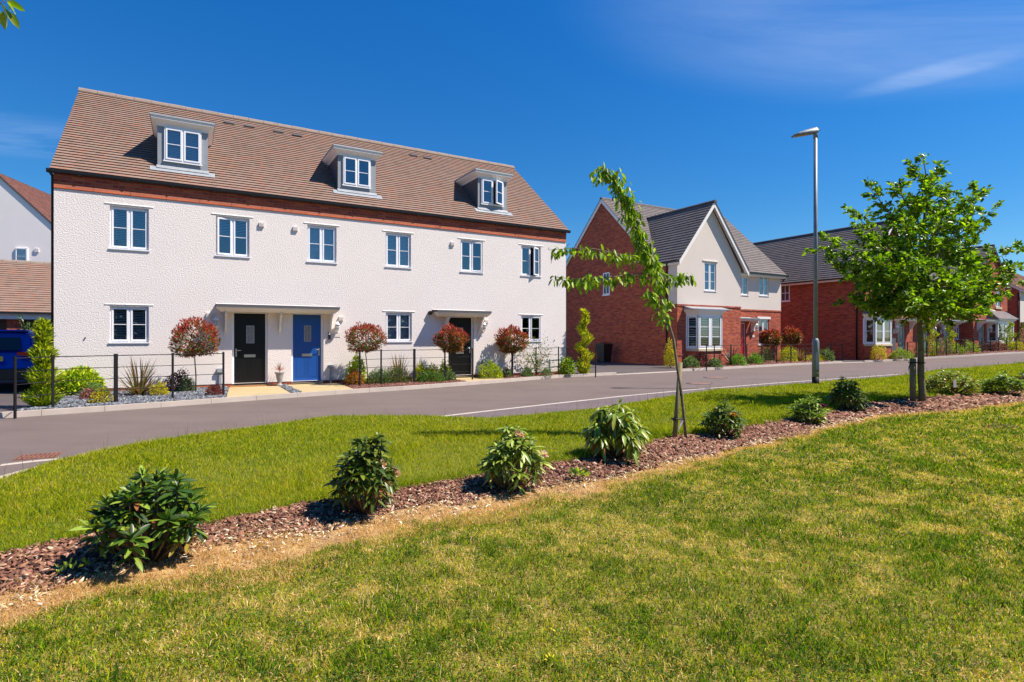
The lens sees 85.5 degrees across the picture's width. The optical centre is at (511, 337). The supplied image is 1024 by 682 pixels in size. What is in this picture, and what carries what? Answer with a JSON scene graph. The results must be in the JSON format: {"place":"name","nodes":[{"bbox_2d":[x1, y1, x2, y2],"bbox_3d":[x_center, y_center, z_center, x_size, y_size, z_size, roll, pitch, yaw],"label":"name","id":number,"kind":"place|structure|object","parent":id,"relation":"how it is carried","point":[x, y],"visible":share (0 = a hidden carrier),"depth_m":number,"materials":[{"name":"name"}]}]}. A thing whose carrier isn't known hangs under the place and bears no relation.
{"place":"outdoors","nodes":[
{"label":"outdoors","id":0,"kind":"place"},
{"bbox_2d":[0,353,925,411],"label":"ground beyond kerb","id":1,"kind":"structure","parent":0,"point":[6,395],"depth_m":22.10,"materials":[{"name":"concrete"}]},
{"bbox_2d":[0,330,44,379],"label":"parked car","id":2,"kind":"object","parent":1,"relation":"on","point":[18,343],"visible":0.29,"depth_m":13.53,"materials":[{"name":"blue paint"}]},
{"bbox_2d":[0,173,50,261],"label":"white house","id":3,"kind":"structure","parent":1,"relation":"on","point":[25,222],"depth_m":29.73,"materials":[{"name":"white paint"}]},
{"bbox_2d":[0,259,50,329],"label":"garage","id":4,"kind":"structure","parent":1,"relation":"on","point":[25,287],"depth_m":22.38,"materials":[{"name":"brown tile"}]},
{"bbox_2d":[0,319,50,329],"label":"garage door","id":5,"kind":"structure","parent":4,"relation":"in","point":[3,322],"depth_m":22.33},
{"bbox_2d":[227,386,289,396],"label":"doorstep path","id":6,"kind":"structure","parent":1,"relation":"on","point":[247,391],"depth_m":13.47,"materials":[{"name":"beige concrete"}]},
{"bbox_2d":[46,87,570,390],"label":"terrace house","id":7,"kind":"structure","parent":1,"relation":"on","point":[265,247],"depth_m":15.77,"materials":[{"name":"white paint"}]},
{"bbox_2d":[108,206,149,251],"bbox_3d":[-9.429,-2.677,13.676,0.840,1.062,0.205,0,0,-30],"label":"window","id":8,"kind":"structure","parent":7,"relation":"in","point":[129,246],"depth_m":13.67,"materials":[{"name":"white plastic"}]},
{"bbox_2d":[108,306,149,343],"bbox_3d":[-9.429,-0.315,13.676,0.840,0.907,0.205,0,0,-30],"label":"window","id":9,"kind":"structure","parent":7,"relation":"in","point":[129,323],"depth_m":13.67,"materials":[{"name":"white plastic"}]},
{"bbox_2d":[163,126,202,165],"bbox_3d":[-8.664,-5.025,14.603,0.891,0.895,0.132,0,0,-30],"label":"dormer window","id":10,"kind":"structure","parent":7,"relation":"in","point":[183,145],"depth_m":14.57,"materials":[{"name":"white plastic"}]},
{"bbox_2d":[215,216,250,257],"bbox_3d":[-7.468,-2.677,14.818,0.845,1.062,0.205,0,0,-30],"label":"window","id":11,"kind":"structure","parent":7,"relation":"in","point":[232,229],"depth_m":14.81,"materials":[{"name":"white plastic"}]},
{"bbox_2d":[232,312,267,385],"bbox_3d":[-7.113,0.290,15.042,0.876,2.000,0.125,0,0,-30],"label":"door","id":12,"kind":"structure","parent":7,"relation":"in","point":[249,330],"depth_m":15.04,"materials":[{"name":"black wood"}]},
{"bbox_2d":[291,313,322,383],"bbox_3d":[-5.836,0.290,15.786,0.867,2.000,0.125,0,0,-30],"label":"door","id":13,"kind":"structure","parent":7,"relation":"in","point":[306,329],"depth_m":15.79,"materials":[{"name":"blue wood"}]},
{"bbox_2d":[307,225,337,263],"bbox_3d":[-5.483,-2.677,15.970,0.854,1.062,0.197,0,0,-30],"label":"window","id":14,"kind":"structure","parent":7,"relation":"in","point":[321,240],"depth_m":15.97,"materials":[{"name":"white plastic"}]},
{"bbox_2d":[342,155,370,188],"bbox_3d":[-4.736,-5.025,16.892,0.882,0.895,0.132,0,0,-30],"label":"dormer window","id":15,"kind":"structure","parent":7,"relation":"in","point":[357,171],"depth_m":16.86,"materials":[{"name":"white plastic"}]},
{"bbox_2d":[385,233,411,268],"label":"window","id":16,"kind":"structure","parent":7,"relation":"in","point":[398,247],"depth_m":17.12,"materials":[{"name":"white plastic"}]},
{"bbox_2d":[385,313,412,341],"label":"window","id":17,"kind":"structure","parent":7,"relation":"in","point":[398,325],"depth_m":17.15,"materials":[{"name":"white plastic"}]},
{"bbox_2d":[448,317,472,376],"bbox_3d":[-1.711,0.290,18.190,0.933,2.000,0.125,0,0,-30],"label":"door","id":18,"kind":"structure","parent":7,"relation":"in","point":[464,361],"depth_m":18.27,"materials":[{"name":"black wood"}]},
{"bbox_2d":[460,240,483,273],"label":"window","id":19,"kind":"structure","parent":7,"relation":"in","point":[470,256],"depth_m":18.37,"materials":[{"name":"white plastic"}]},
{"bbox_2d":[481,178,503,206],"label":"dormer window","id":20,"kind":"structure","parent":7,"relation":"in","point":[501,204],"depth_m":19.16,"materials":[{"name":"white plastic"}]},
{"bbox_2d":[521,246,541,276],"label":"window","id":21,"kind":"structure","parent":7,"relation":"in","point":[529,248],"depth_m":19.50,"materials":[{"name":"white plastic"}]},
{"bbox_2d":[521,316,541,341],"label":"window","id":22,"kind":"structure","parent":7,"relation":"in","point":[529,328],"depth_m":19.53,"materials":[{"name":"white plastic"}]},
{"bbox_2d":[289,383,352,391],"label":"doorstep path","id":23,"kind":"structure","parent":1,"relation":"on","point":[317,387],"depth_m":14.55,"materials":[{"name":"beige concrete"}]},
{"bbox_2d":[595,342,612,362],"bbox_3d":[4.875,0.785,29.302,0.640,1.070,0.754,0,0,-30],"label":"wheelie bin","id":24,"kind":"object","parent":1,"relation":"on","point":[604,351],"visible":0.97,"depth_m":29.09,"materials":[{"name":"black plastic"}]},
{"bbox_2d":[663,337,678,367],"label":"golden shrub","id":25,"kind":"object","parent":1,"relation":"on","point":[669,355],"visible":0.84,"depth_m":24.28,"materials":[{"name":"plant"}]},
{"bbox_2d":[566,197,788,365],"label":"detached house","id":26,"kind":"structure","parent":1,"relation":"on","point":[733,296],"depth_m":28.73,"materials":[{"name":"red brick"}]},
{"bbox_2d":[684,306,728,363],"bbox_3d":[9.446,0.054,26.740,2.683,3.133,0.670,0,0,-30],"label":"bay window","id":27,"kind":"structure","parent":26,"relation":"in","point":[700,313],"depth_m":26.45,"materials":[{"name":"white plastic"}]},
{"bbox_2d":[704,262,716,291],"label":"window","id":28,"kind":"structure","parent":26,"relation":"in","point":[706,288],"depth_m":27.32,"materials":[{"name":"white plastic"}]},
{"bbox_2d":[741,323,744,360],"bbox_3d":[12.584,0.220,30.738,0.980,2.100,0.125,0,0,-30],"label":"door","id":29,"kind":"structure","parent":26,"relation":"in","point":[742,324],"depth_m":30.93,"materials":[{"name":"red"}]},
{"bbox_2d":[338,349,1023,388],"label":"garden bark","id":30,"kind":"object","parent":1,"relation":"on","point":[365,385],"visible":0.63,"depth_m":19.71,"materials":[{"name":"brown wood"}]},
{"bbox_2d":[753,220,966,359],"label":"brick house","id":31,"kind":"structure","parent":1,"relation":"on","point":[857,334],"depth_m":35.13,"materials":[{"name":"brick"}]},
{"bbox_2d":[781,286,790,301],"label":"side window","id":32,"kind":"structure","parent":31,"relation":"in","point":[785,290],"depth_m":37.04,"materials":[{"name":"white plastic"}]},
{"bbox_2d":[862,308,891,359],"bbox_3d":[21.944,-0.204,32.990,2.849,3.647,0.720,0,0,-30],"label":"bay window","id":33,"kind":"structure","parent":31,"relation":"in","point":[886,326],"depth_m":32.63,"materials":[{"name":"white plastic"}]},
{"bbox_2d":[898,324,903,356],"bbox_3d":[24.427,0.170,34.926,0.980,2.100,0.074,0,0,-30],"label":"door","id":34,"kind":"structure","parent":31,"relation":"in","point":[901,328],"depth_m":35.00,"materials":[{"name":"white plastic"}]},
{"bbox_2d":[870,344,886,359],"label":"golden shrub","id":35,"kind":"object","parent":1,"relation":"on","point":[877,350],"visible":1,"depth_m":31.99,"materials":[{"name":"yellow plant"}]},
{"bbox_2d":[927,244,1019,350],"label":"brick gable house","id":36,"kind":"structure","parent":1,"relation":"on","point":[987,327],"depth_m":41.63,"materials":[{"name":"brick"}]},
{"bbox_2d":[986,311,1019,349],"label":"bay window","id":37,"kind":"structure","parent":36,"relation":"in","point":[1004,317],"depth_m":41.89,"materials":[{"name":"white plastic"}]},
{"bbox_2d":[1007,271,1023,348],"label":"end house","id":38,"kind":"structure","parent":1,"relation":"on","point":[1015,305],"depth_m":46.25,"materials":[{"name":"red brick"}]},
{"label":"slate bed","id":39,"kind":"structure","parent":1,"relation":"on","visible":0},
{"bbox_2d":[18,316,66,406],"bbox_3d":[-8.918,0.478,10.524,0.739,1.786,0.734,0,0,0],"label":"conifer","id":40,"kind":"object","parent":39,"relation":"on","point":[42,342],"visible":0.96,"depth_m":10.44,"materials":[{"name":"green plant"}]},
{"bbox_2d":[55,364,105,395],"bbox_3d":[-9.970,0.995,12.774,1.044,0.780,1.051,0,0,0],"label":"yellow shrub","id":41,"kind":"object","parent":39,"relation":"on","point":[82,375],"visible":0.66,"depth_m":12.50,"materials":[{"name":"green plant"}]},
{"bbox_2d":[87,387,113,402],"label":"golden shrub","id":42,"kind":"object","parent":39,"relation":"on","point":[102,394],"visible":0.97,"depth_m":11.06,"materials":[{"name":"yellow plant"}]},
{"bbox_2d":[13,352,224,418],"bbox_3d":[-7.710,0.870,11.158,0.414,1.100,3.629,0,0,36],"label":"metal fence","id":43,"kind":"object","parent":39,"relation":"on","point":[52,381],"visible":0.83,"depth_m":11.09,"materials":[{"name":"black metal"}]},
{"bbox_2d":[104,357,166,394],"bbox_3d":[-8.414,0.861,12.569,1.317,0.955,1.339,0,0,42],"label":"flax plant","id":44,"kind":"object","parent":39,"relation":"on","point":[142,383],"visible":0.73,"depth_m":12.49,"materials":[{"name":"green plant"}]},
{"bbox_2d":[17,384,300,410],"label":"slate chippings","id":45,"kind":"object","parent":39,"relation":"on","point":[71,400],"visible":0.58,"depth_m":11.75,"materials":[{"name":"grey gravel"}]},
{"bbox_2d":[148,380,169,395],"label":"golden shrub","id":46,"kind":"object","parent":39,"relation":"on","point":[159,392],"visible":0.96,"depth_m":12.47,"materials":[{"name":"yellow plant"}]},
{"bbox_2d":[164,367,192,390],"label":"purple shrub","id":47,"kind":"object","parent":39,"relation":"on","point":[176,382],"visible":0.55,"depth_m":13.43,"materials":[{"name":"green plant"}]},
{"bbox_2d":[175,376,194,391],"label":"grey green shrub","id":48,"kind":"object","parent":39,"relation":"on","point":[182,382],"visible":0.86,"depth_m":13.36,"materials":[{"name":"green plant"}]},
{"bbox_2d":[167,316,221,390],"bbox_3d":[-7.657,0.412,13.419,1.168,1.916,1.192,0,0,-26],"label":"ball tree","id":49,"kind":"object","parent":39,"relation":"on","point":[182,339],"visible":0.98,"depth_m":13.19,"materials":[{"name":"red plant"}]},
{"bbox_2d":[204,383,221,394],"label":"red grass plant","id":50,"kind":"object","parent":39,"relation":"on","point":[215,389],"depth_m":12.45,"materials":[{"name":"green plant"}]},
{"label":"garden bed","id":51,"kind":"structure","parent":1,"relation":"on","visible":0},
{"bbox_2d":[478,359,502,378],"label":"yellow shrub","id":52,"kind":"object","parent":51,"relation":"on","point":[495,369],"visible":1,"depth_m":17.88,"materials":[{"name":"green plant"}]},
{"bbox_2d":[494,324,530,354],"bbox_3d":[-0.022,0.441,18.478,1.238,1.859,1.170,0,0,37],"label":"ball tree","id":53,"kind":"object","parent":51,"relation":"on","point":[505,334],"visible":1,"depth_m":18.25,"materials":[{"name":"red plant"}]},
{"bbox_2d":[518,333,555,374],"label":"rose bush","id":54,"kind":"object","parent":51,"relation":"on","point":[540,362],"visible":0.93,"depth_m":18.98,"materials":[{"name":"green plant"}]},
{"bbox_2d":[511,347,595,376],"bbox_3d":[1.309,0.870,19.376,3.249,1.100,0.889,0,0,-23],"label":"metal fence","id":55,"kind":"object","parent":51,"relation":"on","point":[512,355],"visible":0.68,"depth_m":19.60,"materials":[{"name":"black metal"}]},
{"bbox_2d":[557,356,576,374],"bbox_3d":[1.937,1.012,19.771,0.756,0.770,0.746,0,0,0],"label":"spotted laurel","id":56,"kind":"object","parent":51,"relation":"on","point":[568,364],"visible":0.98,"depth_m":19.67,"materials":[{"name":"green plant"}]},
{"bbox_2d":[574,308,594,373],"bbox_3d":[2.632,0.122,20.249,0.903,2.496,0.763,0,0,-30],"label":"conifer","id":57,"kind":"object","parent":51,"relation":"on","point":[587,338],"visible":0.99,"depth_m":20.14,"materials":[{"name":"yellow plant"}]},
{"label":"garden bed","id":58,"kind":"structure","parent":1,"relation":"on","visible":0},
{"bbox_2d":[344,352,366,380],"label":"yellow shrub","id":59,"kind":"object","parent":58,"relation":"on","point":[355,363],"visible":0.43,"depth_m":15.86,"materials":[{"name":"green plant"}]},
{"bbox_2d":[346,368,364,384],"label":"orange shrub","id":60,"kind":"object","parent":58,"relation":"on","point":[349,379],"visible":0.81,"depth_m":15.31,"materials":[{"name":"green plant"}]},
{"bbox_2d":[344,321,387,383],"bbox_3d":[-4.098,0.445,15.668,1.238,1.850,1.192,0,0,0],"label":"ball tree","id":61,"kind":"object","parent":58,"relation":"on","point":[353,339],"visible":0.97,"depth_m":15.48,"materials":[{"name":"red plant"}]},
{"bbox_2d":[364,365,394,383],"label":"lavender shrub","id":62,"kind":"object","parent":58,"relation":"on","point":[371,378],"visible":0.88,"depth_m":15.65,"materials":[{"name":"green plant"}]},
{"bbox_2d":[382,365,412,382],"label":"rosemary shrub","id":63,"kind":"object","parent":58,"relation":"on","point":[398,370],"visible":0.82,"depth_m":16.01,"materials":[{"name":"green plant"}]},
{"bbox_2d":[359,348,472,385],"bbox_3d":[-2.704,0.870,16.145,3.790,1.100,0.154,0,0,-41],"label":"metal fence","id":64,"kind":"object","parent":58,"relation":"on","point":[414,365],"visible":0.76,"depth_m":16.05,"materials":[{"name":"black metal"}]},
{"bbox_2d":[416,370,446,381],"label":"green shrub","id":65,"kind":"object","parent":58,"relation":"on","point":[427,375],"visible":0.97,"depth_m":16.29,"materials":[{"name":"green plant"}]},
{"bbox_2d":[432,323,469,378],"bbox_3d":[-1.851,0.441,17.039,1.098,1.859,1.140,0,0,-43],"label":"ball tree","id":66,"kind":"object","parent":58,"relation":"on","point":[454,333],"visible":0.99,"depth_m":16.83,"materials":[{"name":"red plant"}]},
{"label":"garden bed","id":67,"kind":"structure","parent":1,"relation":"on","visible":0},
{"bbox_2d":[888,348,913,358],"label":"green shrub","id":68,"kind":"object","parent":67,"relation":"on","point":[897,353],"visible":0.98,"depth_m":32.68,"materials":[{"name":"green plant"}]},
{"bbox_2d":[924,321,940,355],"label":"conifer","id":69,"kind":"object","parent":67,"relation":"on","point":[932,341],"visible":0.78,"depth_m":34.90,"materials":[{"name":"green plant"}]},
{"bbox_2d":[944,322,959,353],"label":"conifer","id":70,"kind":"object","parent":67,"relation":"on","point":[949,336],"visible":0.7,"depth_m":36.58,"materials":[{"name":"green plant"}]},
{"bbox_2d":[907,337,1016,357],"bbox_3d":[31.178,0.659,37.194,17.045,1.377,0.294,0,0,-29],"label":"metal fence","id":71,"kind":"object","parent":67,"relation":"on","point":[982,348],"visible":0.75,"depth_m":35.63,"materials":[{"name":"black metal"}]},
{"bbox_2d":[1002,321,1017,349],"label":"conifer","id":72,"kind":"object","parent":67,"relation":"on","point":[1010,338],"visible":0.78,"depth_m":40.81,"materials":[{"name":"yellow plant"}]},
{"label":"garden bed","id":73,"kind":"structure","parent":1,"relation":"on","visible":0},
{"bbox_2d":[682,355,699,367],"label":"grey green shrub","id":74,"kind":"object","parent":73,"relation":"on","point":[691,362],"visible":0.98,"depth_m":24.04,"materials":[{"name":"green plant"}]},
{"bbox_2d":[747,351,763,363],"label":"green shrub","id":75,"kind":"object","parent":73,"relation":"on","point":[753,358],"visible":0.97,"depth_m":27.39,"materials":[{"name":"green plant"}]},
{"bbox_2d":[758,328,783,360],"bbox_3d":[13.550,0.424,29.032,1.231,1.899,1.345,0,0,0],"label":"ball tree","id":76,"kind":"object","parent":73,"relation":"on","point":[776,336],"visible":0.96,"depth_m":28.77,"materials":[{"name":"red plant"}]},
{"bbox_2d":[706,343,842,370],"bbox_3d":[13.093,0.870,27.545,12.865,1.100,1.043,0,0,-36],"label":"metal fence","id":77,"kind":"object","parent":73,"relation":"on","point":[762,349],"visible":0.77,"depth_m":27.73,"materials":[{"name":"black metal"}]},
{"bbox_2d":[777,346,797,361],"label":"golden shrub","id":78,"kind":"object","parent":73,"relation":"on","point":[787,352],"visible":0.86,"depth_m":30.16,"materials":[{"name":"yellow plant"}]},
{"bbox_2d":[780,326,802,353],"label":"ball tree","id":79,"kind":"object","parent":73,"relation":"on","point":[795,335],"visible":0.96,"depth_m":31.27,"materials":[{"name":"red plant"}]},
{"bbox_2d":[0,390,1023,611],"bbox_3d":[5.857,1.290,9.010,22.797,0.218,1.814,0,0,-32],"label":"bark mulch","id":80,"kind":"object","parent":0,"point":[788,426],"visible":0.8,"depth_m":4.68,"materials":[{"name":"brown wood"}]},
{"bbox_2d":[55,556,90,572],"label":"weed","id":81,"kind":"object","parent":80,"relation":"on","point":[71,565],"visible":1,"depth_m":2.98,"materials":[{"name":"green plant"}]},
{"bbox_2d":[69,465,216,571],"bbox_3d":[-2.135,1.043,3.292,0.712,0.597,0.736,0,0,0],"label":"rhododendron","id":82,"kind":"object","parent":80,"relation":"on","point":[168,511],"visible":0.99,"depth_m":3.19,"materials":[{"name":"green plant"}]},
{"bbox_2d":[322,432,401,514],"bbox_3d":[-1.094,1.009,4.104,0.550,0.628,0.582,0,0,0],"label":"rhododendron","id":83,"kind":"object","parent":80,"relation":"on","point":[363,468],"visible":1,"depth_m":4.01,"materials":[{"name":"green plant"}]},
{"bbox_2d":[477,423,553,495],"bbox_3d":[0.020,1.035,4.780,0.674,0.594,0.677,0,0,0],"label":"rhododendron","id":84,"kind":"object","parent":80,"relation":"on","point":[517,447],"visible":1,"depth_m":4.68,"materials":[{"name":"green plant"}]},
{"bbox_2d":[578,398,652,466],"bbox_3d":[1.084,0.995,5.872,0.802,0.707,0.690,0,0,14],"label":"rhododendron","id":85,"kind":"object","parent":80,"relation":"on","point":[627,432],"visible":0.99,"depth_m":5.75,"materials":[{"name":"green plant"}]},
{"bbox_2d":[548,163,695,438],"bbox_3d":[1.394,-0.418,6.984,1.938,3.584,0.512,0,0,-2],"label":"cherry tree","id":86,"kind":"object","parent":80,"relation":"on","point":[649,261],"visible":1,"depth_m":6.93,"materials":[{"name":"green plant"}]},
{"bbox_2d":[671,362,683,436],"bbox_3d":[2.092,0.870,6.990,0.187,1.122,0.096,0,0,-21],"label":"tree stake","id":87,"kind":"object","parent":80,"relation":"on","point":[676,418],"visible":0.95,"depth_m":6.98,"materials":[{"name":"brown wood"}]},
{"bbox_2d":[698,399,747,439],"bbox_3d":[2.737,1.053,7.194,0.540,0.522,0.611,0,0,-34],"label":"rhododendron","id":88,"kind":"object","parent":80,"relation":"on","point":[721,424],"visible":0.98,"depth_m":7.11,"materials":[{"name":"green plant"}]},
{"bbox_2d":[787,393,831,424],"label":"rhododendron","id":89,"kind":"object","parent":80,"relation":"on","point":[805,410],"visible":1,"depth_m":8.33,"materials":[{"name":"green plant"}]},
{"bbox_2d":[825,376,871,410],"bbox_3d":[5.846,0.985,9.696,0.686,0.627,0.695,0,0,0],"label":"rhododendron","id":90,"kind":"object","parent":80,"relation":"on","point":[841,392],"visible":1,"depth_m":9.60,"materials":[{"name":"green plant"}]},
{"bbox_2d":[801,152,1023,402],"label":"oak tree","id":91,"kind":"object","parent":80,"relation":"on","point":[919,293],"visible":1,"depth_m":10.56,"materials":[{"name":"green plant"}]},
{"bbox_2d":[908,358,924,400],"bbox_3d":[7.958,0.918,10.927,0.322,1.019,0.184,0,0,13],"label":"tree stake","id":92,"kind":"object","parent":80,"relation":"on","point":[912,362],"visible":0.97,"depth_m":10.91,"materials":[{"name":"grey wood"}]},
{"bbox_2d":[925,369,981,395],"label":"rhododendron","id":93,"kind":"object","parent":80,"relation":"on","point":[955,386],"visible":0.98,"depth_m":12.08,"materials":[{"name":"green plant"}]},
{"bbox_2d":[978,370,1023,394],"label":"rhododendron","id":94,"kind":"object","parent":80,"relation":"on","point":[1010,384],"visible":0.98,"depth_m":12.19,"materials":[{"name":"green plant"}]},
{"bbox_2d":[0,401,1023,634],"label":"dry lawn edge","id":95,"kind":"object","parent":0,"point":[327,534],"visible":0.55,"depth_m":3.55,"materials":[{"name":"plant"}]},
{"bbox_2d":[0,361,1023,553],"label":"verge","id":96,"kind":"structure","parent":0,"point":[271,470],"depth_m":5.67,"materials":[{"name":"plant"}]},
{"bbox_2d":[0,0,24,28],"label":"garden tree","id":97,"kind":"object","parent":96,"relation":"on","point":[12,18],"visible":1,"depth_m":3.58,"materials":[{"name":"green plant"}]},
{"bbox_2d":[791,127,819,383],"bbox_3d":[7.890,-2.144,14.900,0.740,7.025,0.260,0,0,0],"label":"street lamp","id":98,"kind":"object","parent":96,"relation":"on","point":[814,131],"visible":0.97,"depth_m":14.86,"materials":[{"name":"metal"}]},
{"bbox_2d":[0,399,1023,681],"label":"lawn","id":99,"kind":"structure","parent":0,"point":[546,614],"depth_m":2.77,"materials":[{"name":"green plant"}]},
{"bbox_2d":[0,413,1023,681],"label":"lawn clover","id":100,"kind":"object","parent":99,"relation":"on","point":[626,583],"visible":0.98,"depth_m":2.87,"materials":[{"name":"green plant"}]},
{"bbox_2d":[0,353,1023,475],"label":"road","id":101,"kind":"structure","parent":0,"point":[71,435],"depth_m":11.62,"materials":[{"name":"grey asphalt"}]},
{"bbox_2d":[12,452,62,460],"bbox_3d":[-5.582,1.403,6.530,0.389,0.023,0.300,0,0,-26],"label":"drain grate","id":102,"kind":"object","parent":101,"relation":"on","point":[39,456],"visible":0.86,"depth_m":6.50,"materials":[{"name":"brick"}]},
{"bbox_2d":[0,352,1023,417],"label":"kerb","id":103,"kind":"structure","parent":101,"relation":"on","point":[39,412],"depth_m":13.48,"materials":[{"name":"concrete"}]},
{"bbox_2d":[0,0,1023,275],"label":"sky","id":104,"kind":"structure","parent":0,"point":[695,102],"materials":[{"name":"blue"}]},
{"bbox_2d":[445,374,904,417],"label":"footpath","id":105,"kind":"structure","parent":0,"point":[595,403],"depth_m":11.59,"materials":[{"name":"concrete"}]},
{"bbox_2d":[445,374,896,415],"bbox_3d":[6.315,1.392,15.516,20.515,0.001,0.766,0,0,-36],"label":"edging line","id":106,"kind":"object","parent":105,"relation":"on","point":[622,396],"visible":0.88,"depth_m":12.70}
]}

